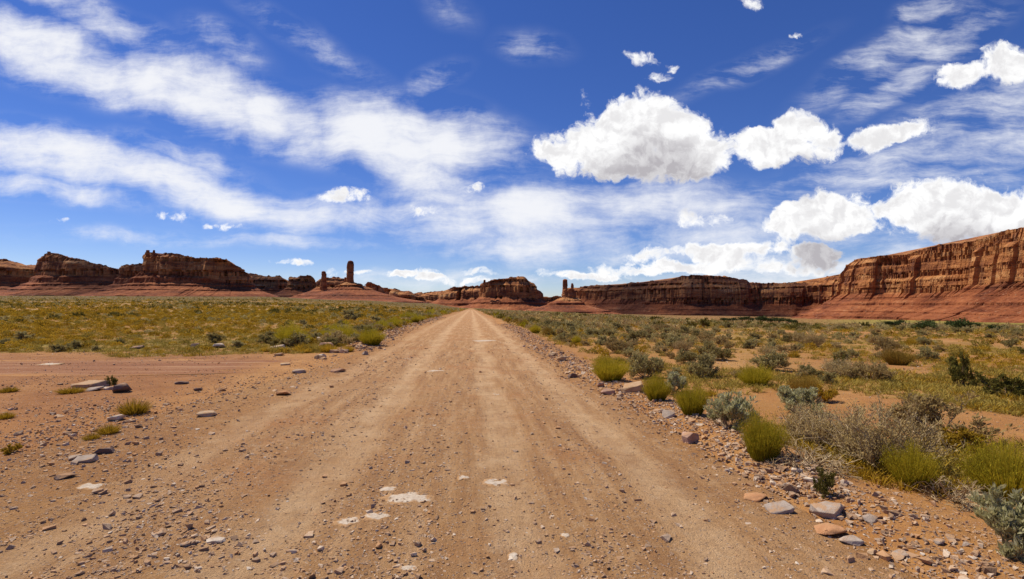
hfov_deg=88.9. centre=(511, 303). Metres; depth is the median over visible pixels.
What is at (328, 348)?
scrub tuft
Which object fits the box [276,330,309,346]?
sagebrush
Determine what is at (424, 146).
sky
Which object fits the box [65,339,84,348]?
sagebrush
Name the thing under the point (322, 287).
rock spire
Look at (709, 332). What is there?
sagebrush
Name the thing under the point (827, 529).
rock
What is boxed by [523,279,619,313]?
rock spire
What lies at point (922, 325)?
tamarisk tree
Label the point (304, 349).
scrub tuft
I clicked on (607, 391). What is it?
rock
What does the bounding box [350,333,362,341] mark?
sagebrush
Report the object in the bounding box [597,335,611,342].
sagebrush
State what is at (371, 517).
bedrock slab
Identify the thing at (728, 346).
dry shrub
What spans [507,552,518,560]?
bedrock slab
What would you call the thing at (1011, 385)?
shrub
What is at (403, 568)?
bedrock slab
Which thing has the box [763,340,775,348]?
sagebrush
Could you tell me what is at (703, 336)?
dry shrub
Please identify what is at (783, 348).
dry shrub
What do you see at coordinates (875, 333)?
sagebrush
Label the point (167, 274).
sandstone butte
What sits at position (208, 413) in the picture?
rock
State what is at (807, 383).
rabbitbrush
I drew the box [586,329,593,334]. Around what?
sagebrush
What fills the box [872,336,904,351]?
dry shrub
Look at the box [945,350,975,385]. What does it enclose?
shrub
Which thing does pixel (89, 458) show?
rock
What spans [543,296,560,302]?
pale mesa
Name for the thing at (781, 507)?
rock
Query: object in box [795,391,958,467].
dry shrub
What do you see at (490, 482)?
bedrock slab
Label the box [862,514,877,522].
rock
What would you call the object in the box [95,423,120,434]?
grass tuft
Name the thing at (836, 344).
dry shrub
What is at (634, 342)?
dry shrub
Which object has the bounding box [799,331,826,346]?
dry shrub
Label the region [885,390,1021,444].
dry shrub
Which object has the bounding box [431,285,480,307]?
banded mesa
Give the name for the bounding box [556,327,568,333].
dry shrub
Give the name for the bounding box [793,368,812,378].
dry shrub
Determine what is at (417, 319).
rabbitbrush
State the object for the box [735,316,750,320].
tamarisk tree
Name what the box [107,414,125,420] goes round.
rock
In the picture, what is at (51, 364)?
bedrock slab
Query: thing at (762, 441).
rabbitbrush
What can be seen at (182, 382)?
rock
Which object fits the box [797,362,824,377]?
sagebrush
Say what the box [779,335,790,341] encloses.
sagebrush
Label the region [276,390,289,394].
rock
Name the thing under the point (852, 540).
rock
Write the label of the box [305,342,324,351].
grass tuft
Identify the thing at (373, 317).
sagebrush
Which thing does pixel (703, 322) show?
shrub
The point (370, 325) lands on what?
sagebrush
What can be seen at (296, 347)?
scrub tuft
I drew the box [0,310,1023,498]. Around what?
dry grass
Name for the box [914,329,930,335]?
sagebrush
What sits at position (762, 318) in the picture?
tamarisk tree
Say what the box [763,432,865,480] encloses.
dead branches
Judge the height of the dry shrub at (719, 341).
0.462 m
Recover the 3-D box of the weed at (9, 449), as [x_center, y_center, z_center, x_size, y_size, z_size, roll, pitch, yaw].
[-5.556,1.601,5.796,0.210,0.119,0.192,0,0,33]
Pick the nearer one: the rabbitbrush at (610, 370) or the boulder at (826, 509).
the boulder at (826, 509)
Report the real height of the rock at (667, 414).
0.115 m
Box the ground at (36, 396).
[0,296,1023,578]
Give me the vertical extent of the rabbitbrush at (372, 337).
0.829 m
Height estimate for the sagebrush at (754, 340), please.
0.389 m
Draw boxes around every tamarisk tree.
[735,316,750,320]
[754,315,767,320]
[771,316,785,322]
[880,320,900,325]
[908,320,938,329]
[947,317,976,329]
[985,324,1004,329]
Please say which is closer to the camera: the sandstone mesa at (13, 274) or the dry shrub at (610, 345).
the dry shrub at (610, 345)
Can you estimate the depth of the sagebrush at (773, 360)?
12.96 m
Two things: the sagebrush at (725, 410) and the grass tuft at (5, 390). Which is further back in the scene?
the grass tuft at (5, 390)
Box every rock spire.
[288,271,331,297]
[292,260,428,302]
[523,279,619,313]
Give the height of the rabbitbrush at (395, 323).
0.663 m
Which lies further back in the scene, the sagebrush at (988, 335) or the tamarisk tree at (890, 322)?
the tamarisk tree at (890, 322)
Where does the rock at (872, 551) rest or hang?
on the road
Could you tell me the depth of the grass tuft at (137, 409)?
7.79 m
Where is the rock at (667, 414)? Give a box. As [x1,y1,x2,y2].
[662,410,674,418]
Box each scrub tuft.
[258,346,273,351]
[289,341,311,350]
[295,346,314,352]
[320,343,337,352]
[704,389,715,395]
[787,350,800,357]
[903,337,918,344]
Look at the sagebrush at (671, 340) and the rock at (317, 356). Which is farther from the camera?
the sagebrush at (671, 340)
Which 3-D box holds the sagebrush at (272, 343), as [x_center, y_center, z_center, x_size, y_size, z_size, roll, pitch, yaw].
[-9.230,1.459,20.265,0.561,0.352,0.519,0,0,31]
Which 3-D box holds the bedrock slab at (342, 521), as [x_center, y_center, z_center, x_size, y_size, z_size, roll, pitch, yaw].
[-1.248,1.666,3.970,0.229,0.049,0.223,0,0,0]
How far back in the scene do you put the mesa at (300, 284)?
2193.46 m
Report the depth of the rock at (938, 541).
3.46 m
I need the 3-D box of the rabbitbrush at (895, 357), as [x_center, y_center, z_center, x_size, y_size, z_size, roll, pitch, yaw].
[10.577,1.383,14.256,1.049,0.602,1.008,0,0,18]
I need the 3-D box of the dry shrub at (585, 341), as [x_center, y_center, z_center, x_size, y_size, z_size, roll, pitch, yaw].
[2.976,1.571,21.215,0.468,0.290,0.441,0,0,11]
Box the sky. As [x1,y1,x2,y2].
[0,0,1023,296]
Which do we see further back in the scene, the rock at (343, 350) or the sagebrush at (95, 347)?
the sagebrush at (95, 347)
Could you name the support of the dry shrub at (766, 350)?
on the ground at (36, 396)
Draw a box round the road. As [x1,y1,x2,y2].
[0,310,919,578]
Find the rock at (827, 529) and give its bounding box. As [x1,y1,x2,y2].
[814,523,846,534]
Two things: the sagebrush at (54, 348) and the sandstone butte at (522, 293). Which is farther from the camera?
the sandstone butte at (522, 293)
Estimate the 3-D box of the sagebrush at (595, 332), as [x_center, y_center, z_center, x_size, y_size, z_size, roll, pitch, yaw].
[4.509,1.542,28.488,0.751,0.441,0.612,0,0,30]
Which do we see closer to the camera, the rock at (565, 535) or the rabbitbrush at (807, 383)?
the rock at (565, 535)
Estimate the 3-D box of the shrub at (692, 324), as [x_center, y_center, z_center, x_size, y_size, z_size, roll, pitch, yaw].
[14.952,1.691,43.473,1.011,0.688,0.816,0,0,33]
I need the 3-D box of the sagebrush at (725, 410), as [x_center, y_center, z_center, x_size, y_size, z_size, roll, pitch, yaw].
[2.783,1.348,6.717,0.550,0.533,0.719,0,0,-29]
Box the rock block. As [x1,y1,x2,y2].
[365,282,385,293]
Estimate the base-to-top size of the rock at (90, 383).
0.151 m
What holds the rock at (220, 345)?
on the ground at (36, 396)
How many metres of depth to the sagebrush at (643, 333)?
26.27 m
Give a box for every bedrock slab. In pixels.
[37,363,64,364]
[76,483,107,489]
[333,515,362,526]
[363,512,390,520]
[379,486,397,491]
[379,491,434,503]
[395,565,417,570]
[457,474,469,480]
[473,340,496,341]
[482,477,508,487]
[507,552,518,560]
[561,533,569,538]
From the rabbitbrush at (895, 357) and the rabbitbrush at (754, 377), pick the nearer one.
the rabbitbrush at (754, 377)
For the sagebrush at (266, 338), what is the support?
on the ground at (36, 396)
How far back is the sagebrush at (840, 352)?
15.92 m
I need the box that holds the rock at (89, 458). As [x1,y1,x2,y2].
[70,454,98,462]
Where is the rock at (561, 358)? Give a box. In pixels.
[556,356,566,360]
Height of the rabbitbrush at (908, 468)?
0.463 m
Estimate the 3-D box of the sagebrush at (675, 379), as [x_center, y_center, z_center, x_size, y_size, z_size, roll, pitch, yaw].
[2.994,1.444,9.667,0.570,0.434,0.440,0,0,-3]
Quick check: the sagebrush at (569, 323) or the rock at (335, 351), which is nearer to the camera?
the rock at (335, 351)
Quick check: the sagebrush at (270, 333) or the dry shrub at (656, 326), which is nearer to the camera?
the sagebrush at (270, 333)
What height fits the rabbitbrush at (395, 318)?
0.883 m
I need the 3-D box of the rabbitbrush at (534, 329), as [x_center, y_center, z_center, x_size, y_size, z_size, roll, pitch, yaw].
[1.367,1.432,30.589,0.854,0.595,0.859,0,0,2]
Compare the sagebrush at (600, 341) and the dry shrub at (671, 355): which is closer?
the dry shrub at (671, 355)
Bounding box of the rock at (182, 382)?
[174,381,188,384]
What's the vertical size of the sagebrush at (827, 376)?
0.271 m
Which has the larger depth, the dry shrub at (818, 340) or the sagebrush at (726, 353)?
the dry shrub at (818, 340)
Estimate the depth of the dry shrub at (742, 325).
46.21 m
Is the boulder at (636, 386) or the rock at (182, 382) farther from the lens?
the rock at (182, 382)
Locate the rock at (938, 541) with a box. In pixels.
[933,538,944,543]
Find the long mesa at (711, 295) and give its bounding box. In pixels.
[567,274,839,316]
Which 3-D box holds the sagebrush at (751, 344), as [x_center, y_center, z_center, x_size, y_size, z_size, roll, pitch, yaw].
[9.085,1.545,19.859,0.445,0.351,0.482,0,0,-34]
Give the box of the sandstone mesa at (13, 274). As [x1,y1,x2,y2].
[0,259,34,290]
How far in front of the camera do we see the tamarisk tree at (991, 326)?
41.90 m
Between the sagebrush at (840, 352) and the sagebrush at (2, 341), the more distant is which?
the sagebrush at (2, 341)
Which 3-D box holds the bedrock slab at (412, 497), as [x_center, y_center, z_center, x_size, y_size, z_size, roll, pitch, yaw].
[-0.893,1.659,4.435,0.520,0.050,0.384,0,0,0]
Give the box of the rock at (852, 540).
[838,535,863,545]
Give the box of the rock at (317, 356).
[314,354,324,358]
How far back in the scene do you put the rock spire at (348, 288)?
1396.58 m
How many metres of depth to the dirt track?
13.67 m
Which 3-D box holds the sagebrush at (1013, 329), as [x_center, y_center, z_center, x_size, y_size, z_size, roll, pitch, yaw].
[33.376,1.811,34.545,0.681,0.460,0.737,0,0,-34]
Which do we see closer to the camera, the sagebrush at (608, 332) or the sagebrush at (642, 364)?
the sagebrush at (642, 364)
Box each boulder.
[112,382,131,391]
[622,381,644,391]
[810,501,843,518]
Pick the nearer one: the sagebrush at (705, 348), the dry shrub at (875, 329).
the sagebrush at (705, 348)
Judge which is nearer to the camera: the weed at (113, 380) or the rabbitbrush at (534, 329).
the weed at (113, 380)
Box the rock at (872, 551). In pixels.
[867,548,876,554]
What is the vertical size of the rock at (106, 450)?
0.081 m
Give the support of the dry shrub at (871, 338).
on the ground at (36, 396)
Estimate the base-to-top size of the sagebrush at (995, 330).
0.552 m
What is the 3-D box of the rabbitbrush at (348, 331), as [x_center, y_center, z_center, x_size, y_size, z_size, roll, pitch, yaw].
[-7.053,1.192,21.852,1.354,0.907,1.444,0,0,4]
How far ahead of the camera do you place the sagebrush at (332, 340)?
19.81 m
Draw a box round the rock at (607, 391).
[601,388,614,394]
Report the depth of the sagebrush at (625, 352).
16.67 m
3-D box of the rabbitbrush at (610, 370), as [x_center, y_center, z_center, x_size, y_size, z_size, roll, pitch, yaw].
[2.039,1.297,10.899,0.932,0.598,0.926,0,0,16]
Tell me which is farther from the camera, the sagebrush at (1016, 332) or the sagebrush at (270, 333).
the sagebrush at (1016, 332)
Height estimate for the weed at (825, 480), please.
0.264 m
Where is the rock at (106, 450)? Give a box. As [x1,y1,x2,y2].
[94,447,114,453]
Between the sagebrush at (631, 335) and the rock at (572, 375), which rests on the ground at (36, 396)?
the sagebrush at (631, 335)
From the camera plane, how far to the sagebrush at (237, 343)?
19.34 m
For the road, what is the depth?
4.73 m
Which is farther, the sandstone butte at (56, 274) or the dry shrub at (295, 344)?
the sandstone butte at (56, 274)
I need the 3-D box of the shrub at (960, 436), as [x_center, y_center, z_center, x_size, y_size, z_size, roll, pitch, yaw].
[5.060,1.531,5.901,0.657,0.302,0.718,0,0,-33]
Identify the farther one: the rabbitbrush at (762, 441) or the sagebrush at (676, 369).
the sagebrush at (676, 369)
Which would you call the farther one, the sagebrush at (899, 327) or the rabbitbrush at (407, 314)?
the rabbitbrush at (407, 314)
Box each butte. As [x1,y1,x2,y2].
[0,251,118,295]
[84,250,279,296]
[384,288,425,301]
[462,276,546,310]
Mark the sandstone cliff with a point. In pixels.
(978, 279)
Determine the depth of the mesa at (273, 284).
2278.04 m
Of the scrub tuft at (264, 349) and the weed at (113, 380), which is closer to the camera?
the weed at (113, 380)
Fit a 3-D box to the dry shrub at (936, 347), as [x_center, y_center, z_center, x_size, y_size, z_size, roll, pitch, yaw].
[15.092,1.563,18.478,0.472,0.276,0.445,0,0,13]
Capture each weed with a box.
[0,443,21,454]
[104,375,117,384]
[811,467,836,498]
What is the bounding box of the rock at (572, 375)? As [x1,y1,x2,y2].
[567,373,576,377]
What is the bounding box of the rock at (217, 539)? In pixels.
[206,536,225,542]
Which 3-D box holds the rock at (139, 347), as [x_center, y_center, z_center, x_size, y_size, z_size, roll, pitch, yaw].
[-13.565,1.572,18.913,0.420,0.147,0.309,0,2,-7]
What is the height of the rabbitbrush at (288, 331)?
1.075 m
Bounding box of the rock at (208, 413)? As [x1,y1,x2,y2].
[196,410,216,416]
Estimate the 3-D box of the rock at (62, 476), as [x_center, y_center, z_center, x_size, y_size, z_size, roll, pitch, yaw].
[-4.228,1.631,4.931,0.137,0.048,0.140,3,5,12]
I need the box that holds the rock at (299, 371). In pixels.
[292,369,305,373]
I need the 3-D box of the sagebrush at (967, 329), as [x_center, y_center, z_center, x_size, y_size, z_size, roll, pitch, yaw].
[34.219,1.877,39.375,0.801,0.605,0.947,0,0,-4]
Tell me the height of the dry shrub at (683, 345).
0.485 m
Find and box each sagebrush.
[0,338,10,343]
[13,331,33,339]
[47,343,71,351]
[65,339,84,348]
[90,345,101,350]
[114,337,125,342]
[206,332,225,342]
[229,340,245,346]
[255,332,275,342]
[265,330,275,336]
[267,338,278,345]
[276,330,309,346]
[298,319,307,323]
[310,331,322,337]
[319,337,339,345]
[341,309,360,319]
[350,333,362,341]
[351,325,362,330]
[359,324,376,330]
[370,315,384,320]
[555,331,568,340]
[565,320,576,327]
[566,330,577,337]
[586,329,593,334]
[592,328,601,334]
[594,339,603,344]
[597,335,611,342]
[598,327,607,334]
[604,329,615,335]
[612,321,625,328]
[621,346,639,356]
[622,330,639,341]
[626,349,664,378]
[636,330,646,337]
[660,334,685,347]
[663,371,687,392]
[666,367,682,374]
[674,348,697,362]
[675,325,689,334]
[686,351,719,377]
[691,330,699,335]
[695,340,717,353]
[703,390,760,430]
[704,330,715,338]
[708,345,731,359]
[711,326,720,332]
[720,322,731,327]
[742,343,750,348]
[745,337,757,343]
[745,340,756,348]
[746,349,789,369]
[748,331,763,338]
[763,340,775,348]
[776,385,827,413]
[777,329,786,334]
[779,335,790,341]
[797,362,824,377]
[818,371,836,383]
[832,348,850,358]
[846,348,859,357]
[849,332,859,337]
[871,330,881,335]
[895,325,907,330]
[913,344,940,359]
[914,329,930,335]
[916,337,932,344]
[951,327,963,332]
[961,325,973,332]
[967,482,1023,561]
[983,333,994,337]
[990,327,1000,333]
[999,337,1019,346]
[1009,328,1021,333]
[1009,330,1023,335]
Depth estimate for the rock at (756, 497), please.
4.39 m
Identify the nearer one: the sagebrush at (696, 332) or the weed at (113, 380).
the weed at (113, 380)
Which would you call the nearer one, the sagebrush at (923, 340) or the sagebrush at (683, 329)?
the sagebrush at (923, 340)
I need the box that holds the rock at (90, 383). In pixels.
[71,380,108,387]
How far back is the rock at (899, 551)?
3.39 m
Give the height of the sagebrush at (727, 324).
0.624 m
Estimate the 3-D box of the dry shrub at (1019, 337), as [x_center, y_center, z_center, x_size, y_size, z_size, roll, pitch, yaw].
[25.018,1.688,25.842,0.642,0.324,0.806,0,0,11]
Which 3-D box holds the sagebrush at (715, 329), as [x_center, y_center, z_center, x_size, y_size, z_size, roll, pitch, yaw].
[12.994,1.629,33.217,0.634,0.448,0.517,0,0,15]
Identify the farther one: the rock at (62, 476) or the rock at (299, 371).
the rock at (299, 371)
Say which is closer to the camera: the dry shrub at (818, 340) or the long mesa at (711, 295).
the dry shrub at (818, 340)
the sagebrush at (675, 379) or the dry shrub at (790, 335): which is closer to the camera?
the sagebrush at (675, 379)
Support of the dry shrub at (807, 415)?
on the ground at (36, 396)
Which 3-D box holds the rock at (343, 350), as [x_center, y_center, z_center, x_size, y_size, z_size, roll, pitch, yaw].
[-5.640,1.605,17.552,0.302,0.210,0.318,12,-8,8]
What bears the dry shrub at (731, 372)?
on the ground at (36, 396)
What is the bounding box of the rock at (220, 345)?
[212,343,225,347]
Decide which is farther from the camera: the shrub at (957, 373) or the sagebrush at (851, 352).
the sagebrush at (851, 352)
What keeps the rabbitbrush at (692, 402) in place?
on the ground at (36, 396)
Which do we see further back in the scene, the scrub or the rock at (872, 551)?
the scrub
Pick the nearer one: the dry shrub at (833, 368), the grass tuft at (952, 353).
the dry shrub at (833, 368)
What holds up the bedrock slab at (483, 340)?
on the road
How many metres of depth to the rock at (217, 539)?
3.62 m
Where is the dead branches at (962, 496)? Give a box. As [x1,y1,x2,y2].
[897,474,1015,511]
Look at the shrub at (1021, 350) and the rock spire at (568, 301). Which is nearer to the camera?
the shrub at (1021, 350)
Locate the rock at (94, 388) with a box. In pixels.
[87,386,103,390]
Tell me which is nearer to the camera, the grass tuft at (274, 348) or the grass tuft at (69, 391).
the grass tuft at (69, 391)
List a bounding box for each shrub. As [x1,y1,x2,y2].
[68,311,85,315]
[289,340,304,345]
[318,329,354,343]
[357,320,380,325]
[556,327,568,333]
[581,339,589,345]
[603,336,627,352]
[611,340,631,352]
[625,338,637,345]
[650,344,671,352]
[652,323,669,330]
[664,351,674,358]
[670,338,695,349]
[686,320,696,326]
[696,332,714,339]
[699,317,709,327]
[709,336,730,344]
[722,341,735,348]
[730,370,743,377]
[738,321,746,327]
[757,346,781,353]
[765,332,777,338]
[770,399,870,450]
[771,345,793,351]
[777,360,791,367]
[781,332,804,340]
[790,344,801,351]
[792,332,806,341]
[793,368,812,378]
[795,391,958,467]
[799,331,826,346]
[814,356,868,377]
[817,384,839,401]
[826,341,842,348]
[832,353,846,365]
[840,359,898,380]
[856,321,869,326]
[863,334,884,344]
[868,328,881,331]
[871,351,887,356]
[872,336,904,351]
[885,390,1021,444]
[919,426,990,453]
[931,345,947,351]
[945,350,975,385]
[968,369,1023,396]
[1009,335,1023,340]
[1017,346,1023,353]
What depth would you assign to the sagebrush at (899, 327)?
44.72 m
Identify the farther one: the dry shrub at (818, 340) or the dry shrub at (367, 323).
the dry shrub at (367, 323)
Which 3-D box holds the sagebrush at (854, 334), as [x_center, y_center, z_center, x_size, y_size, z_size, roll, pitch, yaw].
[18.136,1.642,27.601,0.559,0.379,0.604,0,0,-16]
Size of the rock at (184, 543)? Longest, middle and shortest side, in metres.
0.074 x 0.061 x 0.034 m
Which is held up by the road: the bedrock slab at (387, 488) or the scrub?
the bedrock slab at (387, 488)
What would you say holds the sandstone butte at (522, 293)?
on the ground at (36, 396)
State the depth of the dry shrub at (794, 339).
24.23 m
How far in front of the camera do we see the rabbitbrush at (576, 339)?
22.02 m
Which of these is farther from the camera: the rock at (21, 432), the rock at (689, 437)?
the rock at (21, 432)
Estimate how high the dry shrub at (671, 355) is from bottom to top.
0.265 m
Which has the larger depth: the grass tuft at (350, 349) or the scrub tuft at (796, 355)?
the grass tuft at (350, 349)
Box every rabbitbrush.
[273,319,311,346]
[328,322,359,340]
[356,326,386,345]
[372,319,389,326]
[385,314,402,323]
[388,319,399,326]
[400,311,411,317]
[409,315,420,322]
[529,324,540,332]
[571,335,580,342]
[590,352,630,380]
[639,371,672,400]
[672,380,712,414]
[734,405,790,461]
[735,363,776,385]
[782,371,823,390]
[878,344,919,365]
[879,437,945,488]
[953,433,1023,504]
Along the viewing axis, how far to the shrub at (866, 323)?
54.11 m
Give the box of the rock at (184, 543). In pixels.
[180,541,189,545]
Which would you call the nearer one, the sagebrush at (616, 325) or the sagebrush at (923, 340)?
the sagebrush at (923, 340)
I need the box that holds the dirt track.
[0,359,309,375]
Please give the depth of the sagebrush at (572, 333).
26.05 m
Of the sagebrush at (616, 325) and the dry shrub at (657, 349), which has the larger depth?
the sagebrush at (616, 325)
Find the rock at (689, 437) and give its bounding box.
[681,432,699,443]
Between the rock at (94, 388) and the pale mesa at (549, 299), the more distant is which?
the pale mesa at (549, 299)
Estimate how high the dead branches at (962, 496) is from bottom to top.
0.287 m
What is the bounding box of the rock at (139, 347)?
[130,345,144,348]
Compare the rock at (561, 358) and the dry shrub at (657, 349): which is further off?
the dry shrub at (657, 349)
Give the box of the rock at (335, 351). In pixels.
[329,349,339,352]
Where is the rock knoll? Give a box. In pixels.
[74,263,141,295]
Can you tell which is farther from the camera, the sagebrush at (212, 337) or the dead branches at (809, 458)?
the sagebrush at (212, 337)
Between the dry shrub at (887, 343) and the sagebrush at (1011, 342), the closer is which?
the dry shrub at (887, 343)
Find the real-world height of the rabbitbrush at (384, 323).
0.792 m
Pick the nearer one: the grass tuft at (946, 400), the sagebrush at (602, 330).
the grass tuft at (946, 400)
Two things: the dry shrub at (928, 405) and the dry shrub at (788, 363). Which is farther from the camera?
the dry shrub at (788, 363)
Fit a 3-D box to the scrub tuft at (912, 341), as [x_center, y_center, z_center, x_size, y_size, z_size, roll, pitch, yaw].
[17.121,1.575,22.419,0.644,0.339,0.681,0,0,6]
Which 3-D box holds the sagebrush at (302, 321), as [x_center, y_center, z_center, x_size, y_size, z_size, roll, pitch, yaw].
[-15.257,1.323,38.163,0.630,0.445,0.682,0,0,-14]
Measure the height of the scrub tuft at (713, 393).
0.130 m
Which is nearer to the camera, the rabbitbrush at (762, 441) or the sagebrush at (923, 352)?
the rabbitbrush at (762, 441)
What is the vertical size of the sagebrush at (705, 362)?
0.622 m
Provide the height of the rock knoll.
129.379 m
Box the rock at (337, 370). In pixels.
[330,368,345,372]
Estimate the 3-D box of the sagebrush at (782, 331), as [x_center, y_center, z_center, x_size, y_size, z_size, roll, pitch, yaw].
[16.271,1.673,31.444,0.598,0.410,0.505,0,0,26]
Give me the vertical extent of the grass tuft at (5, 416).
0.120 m
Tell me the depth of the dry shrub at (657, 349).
17.88 m
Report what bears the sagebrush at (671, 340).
on the ground at (36, 396)
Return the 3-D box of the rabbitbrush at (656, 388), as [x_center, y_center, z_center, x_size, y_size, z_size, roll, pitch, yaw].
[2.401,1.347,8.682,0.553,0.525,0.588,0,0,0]
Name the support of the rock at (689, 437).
on the road
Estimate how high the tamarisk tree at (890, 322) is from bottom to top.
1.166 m
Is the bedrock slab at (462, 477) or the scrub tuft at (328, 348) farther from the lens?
the scrub tuft at (328, 348)
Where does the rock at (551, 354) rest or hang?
on the ground at (36, 396)
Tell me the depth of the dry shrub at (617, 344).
17.60 m
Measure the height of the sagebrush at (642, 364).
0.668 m
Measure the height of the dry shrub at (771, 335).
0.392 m
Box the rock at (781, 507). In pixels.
[764,500,794,513]
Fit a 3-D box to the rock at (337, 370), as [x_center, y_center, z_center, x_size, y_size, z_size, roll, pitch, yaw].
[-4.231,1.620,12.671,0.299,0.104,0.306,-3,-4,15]
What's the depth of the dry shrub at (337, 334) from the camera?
20.39 m
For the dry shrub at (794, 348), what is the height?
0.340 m
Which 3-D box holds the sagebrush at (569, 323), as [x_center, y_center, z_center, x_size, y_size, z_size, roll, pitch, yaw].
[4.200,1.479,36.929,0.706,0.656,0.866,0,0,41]
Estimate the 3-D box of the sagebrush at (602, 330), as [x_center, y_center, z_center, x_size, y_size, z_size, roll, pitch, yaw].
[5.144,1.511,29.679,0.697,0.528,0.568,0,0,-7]
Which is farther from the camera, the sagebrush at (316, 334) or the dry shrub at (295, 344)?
the sagebrush at (316, 334)
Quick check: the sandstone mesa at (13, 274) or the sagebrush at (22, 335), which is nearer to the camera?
the sagebrush at (22, 335)
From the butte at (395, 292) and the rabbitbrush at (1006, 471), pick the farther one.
the butte at (395, 292)
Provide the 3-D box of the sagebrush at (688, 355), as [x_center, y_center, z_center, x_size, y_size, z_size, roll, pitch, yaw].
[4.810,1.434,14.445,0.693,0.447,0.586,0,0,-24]
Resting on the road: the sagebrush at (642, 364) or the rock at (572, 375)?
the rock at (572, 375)
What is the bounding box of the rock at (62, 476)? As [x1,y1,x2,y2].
[54,472,76,480]
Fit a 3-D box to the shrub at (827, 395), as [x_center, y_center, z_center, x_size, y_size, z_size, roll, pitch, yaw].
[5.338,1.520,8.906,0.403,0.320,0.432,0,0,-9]
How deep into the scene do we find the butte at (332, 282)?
2592.60 m
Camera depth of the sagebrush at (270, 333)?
24.54 m
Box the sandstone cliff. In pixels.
[791,227,1023,322]
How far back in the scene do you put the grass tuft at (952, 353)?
16.59 m
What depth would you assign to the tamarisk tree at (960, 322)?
41.88 m
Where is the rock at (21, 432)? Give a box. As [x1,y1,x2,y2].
[13,430,23,435]
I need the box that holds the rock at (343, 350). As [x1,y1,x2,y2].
[339,349,347,352]
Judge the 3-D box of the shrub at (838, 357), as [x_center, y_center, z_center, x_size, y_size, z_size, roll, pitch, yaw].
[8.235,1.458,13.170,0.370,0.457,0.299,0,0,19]
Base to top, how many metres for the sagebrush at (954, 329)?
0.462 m
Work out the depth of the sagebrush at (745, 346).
19.78 m
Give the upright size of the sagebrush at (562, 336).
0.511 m
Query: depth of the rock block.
1756.44 m
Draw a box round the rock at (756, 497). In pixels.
[744,492,765,501]
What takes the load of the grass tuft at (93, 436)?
on the road
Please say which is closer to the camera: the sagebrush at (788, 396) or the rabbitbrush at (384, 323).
the sagebrush at (788, 396)
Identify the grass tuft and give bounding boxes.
[0,386,21,392]
[0,411,15,418]
[52,386,87,393]
[80,433,100,440]
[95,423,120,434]
[112,398,157,414]
[267,344,283,351]
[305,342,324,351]
[341,345,355,351]
[920,392,952,404]
[945,349,958,356]
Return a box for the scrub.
[0,296,1023,369]
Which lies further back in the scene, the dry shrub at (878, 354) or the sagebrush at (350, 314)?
the sagebrush at (350, 314)
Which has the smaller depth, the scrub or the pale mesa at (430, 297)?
the scrub
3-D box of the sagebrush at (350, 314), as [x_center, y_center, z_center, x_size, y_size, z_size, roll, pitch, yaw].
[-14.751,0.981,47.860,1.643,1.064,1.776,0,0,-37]
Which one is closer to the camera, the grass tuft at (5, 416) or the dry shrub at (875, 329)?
the grass tuft at (5, 416)
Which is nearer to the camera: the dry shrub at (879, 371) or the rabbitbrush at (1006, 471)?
the rabbitbrush at (1006, 471)
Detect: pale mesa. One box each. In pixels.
[415,291,441,302]
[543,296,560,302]
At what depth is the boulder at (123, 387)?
9.70 m
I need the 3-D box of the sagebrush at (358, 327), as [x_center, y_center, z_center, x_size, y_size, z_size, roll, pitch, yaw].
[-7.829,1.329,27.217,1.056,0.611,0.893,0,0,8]
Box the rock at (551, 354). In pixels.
[548,352,556,356]
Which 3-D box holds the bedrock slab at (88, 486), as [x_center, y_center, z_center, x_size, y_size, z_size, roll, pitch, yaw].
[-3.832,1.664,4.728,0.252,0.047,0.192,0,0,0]
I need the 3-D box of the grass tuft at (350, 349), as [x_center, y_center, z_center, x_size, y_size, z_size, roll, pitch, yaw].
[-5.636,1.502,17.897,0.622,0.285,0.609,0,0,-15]
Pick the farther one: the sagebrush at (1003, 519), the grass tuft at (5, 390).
the grass tuft at (5, 390)
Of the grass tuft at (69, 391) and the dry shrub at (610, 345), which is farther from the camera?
the dry shrub at (610, 345)
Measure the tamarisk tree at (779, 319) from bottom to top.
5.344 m
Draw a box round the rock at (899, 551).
[893,549,908,556]
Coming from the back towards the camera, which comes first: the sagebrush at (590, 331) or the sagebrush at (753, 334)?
the sagebrush at (590, 331)
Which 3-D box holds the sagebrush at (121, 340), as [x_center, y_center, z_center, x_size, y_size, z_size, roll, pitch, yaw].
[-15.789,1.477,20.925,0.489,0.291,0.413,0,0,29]
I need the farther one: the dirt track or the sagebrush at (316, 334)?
the sagebrush at (316, 334)
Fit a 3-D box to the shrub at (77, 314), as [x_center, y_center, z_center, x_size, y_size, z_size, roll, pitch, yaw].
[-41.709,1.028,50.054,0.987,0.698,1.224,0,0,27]
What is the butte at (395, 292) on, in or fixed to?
on the ground at (36, 396)

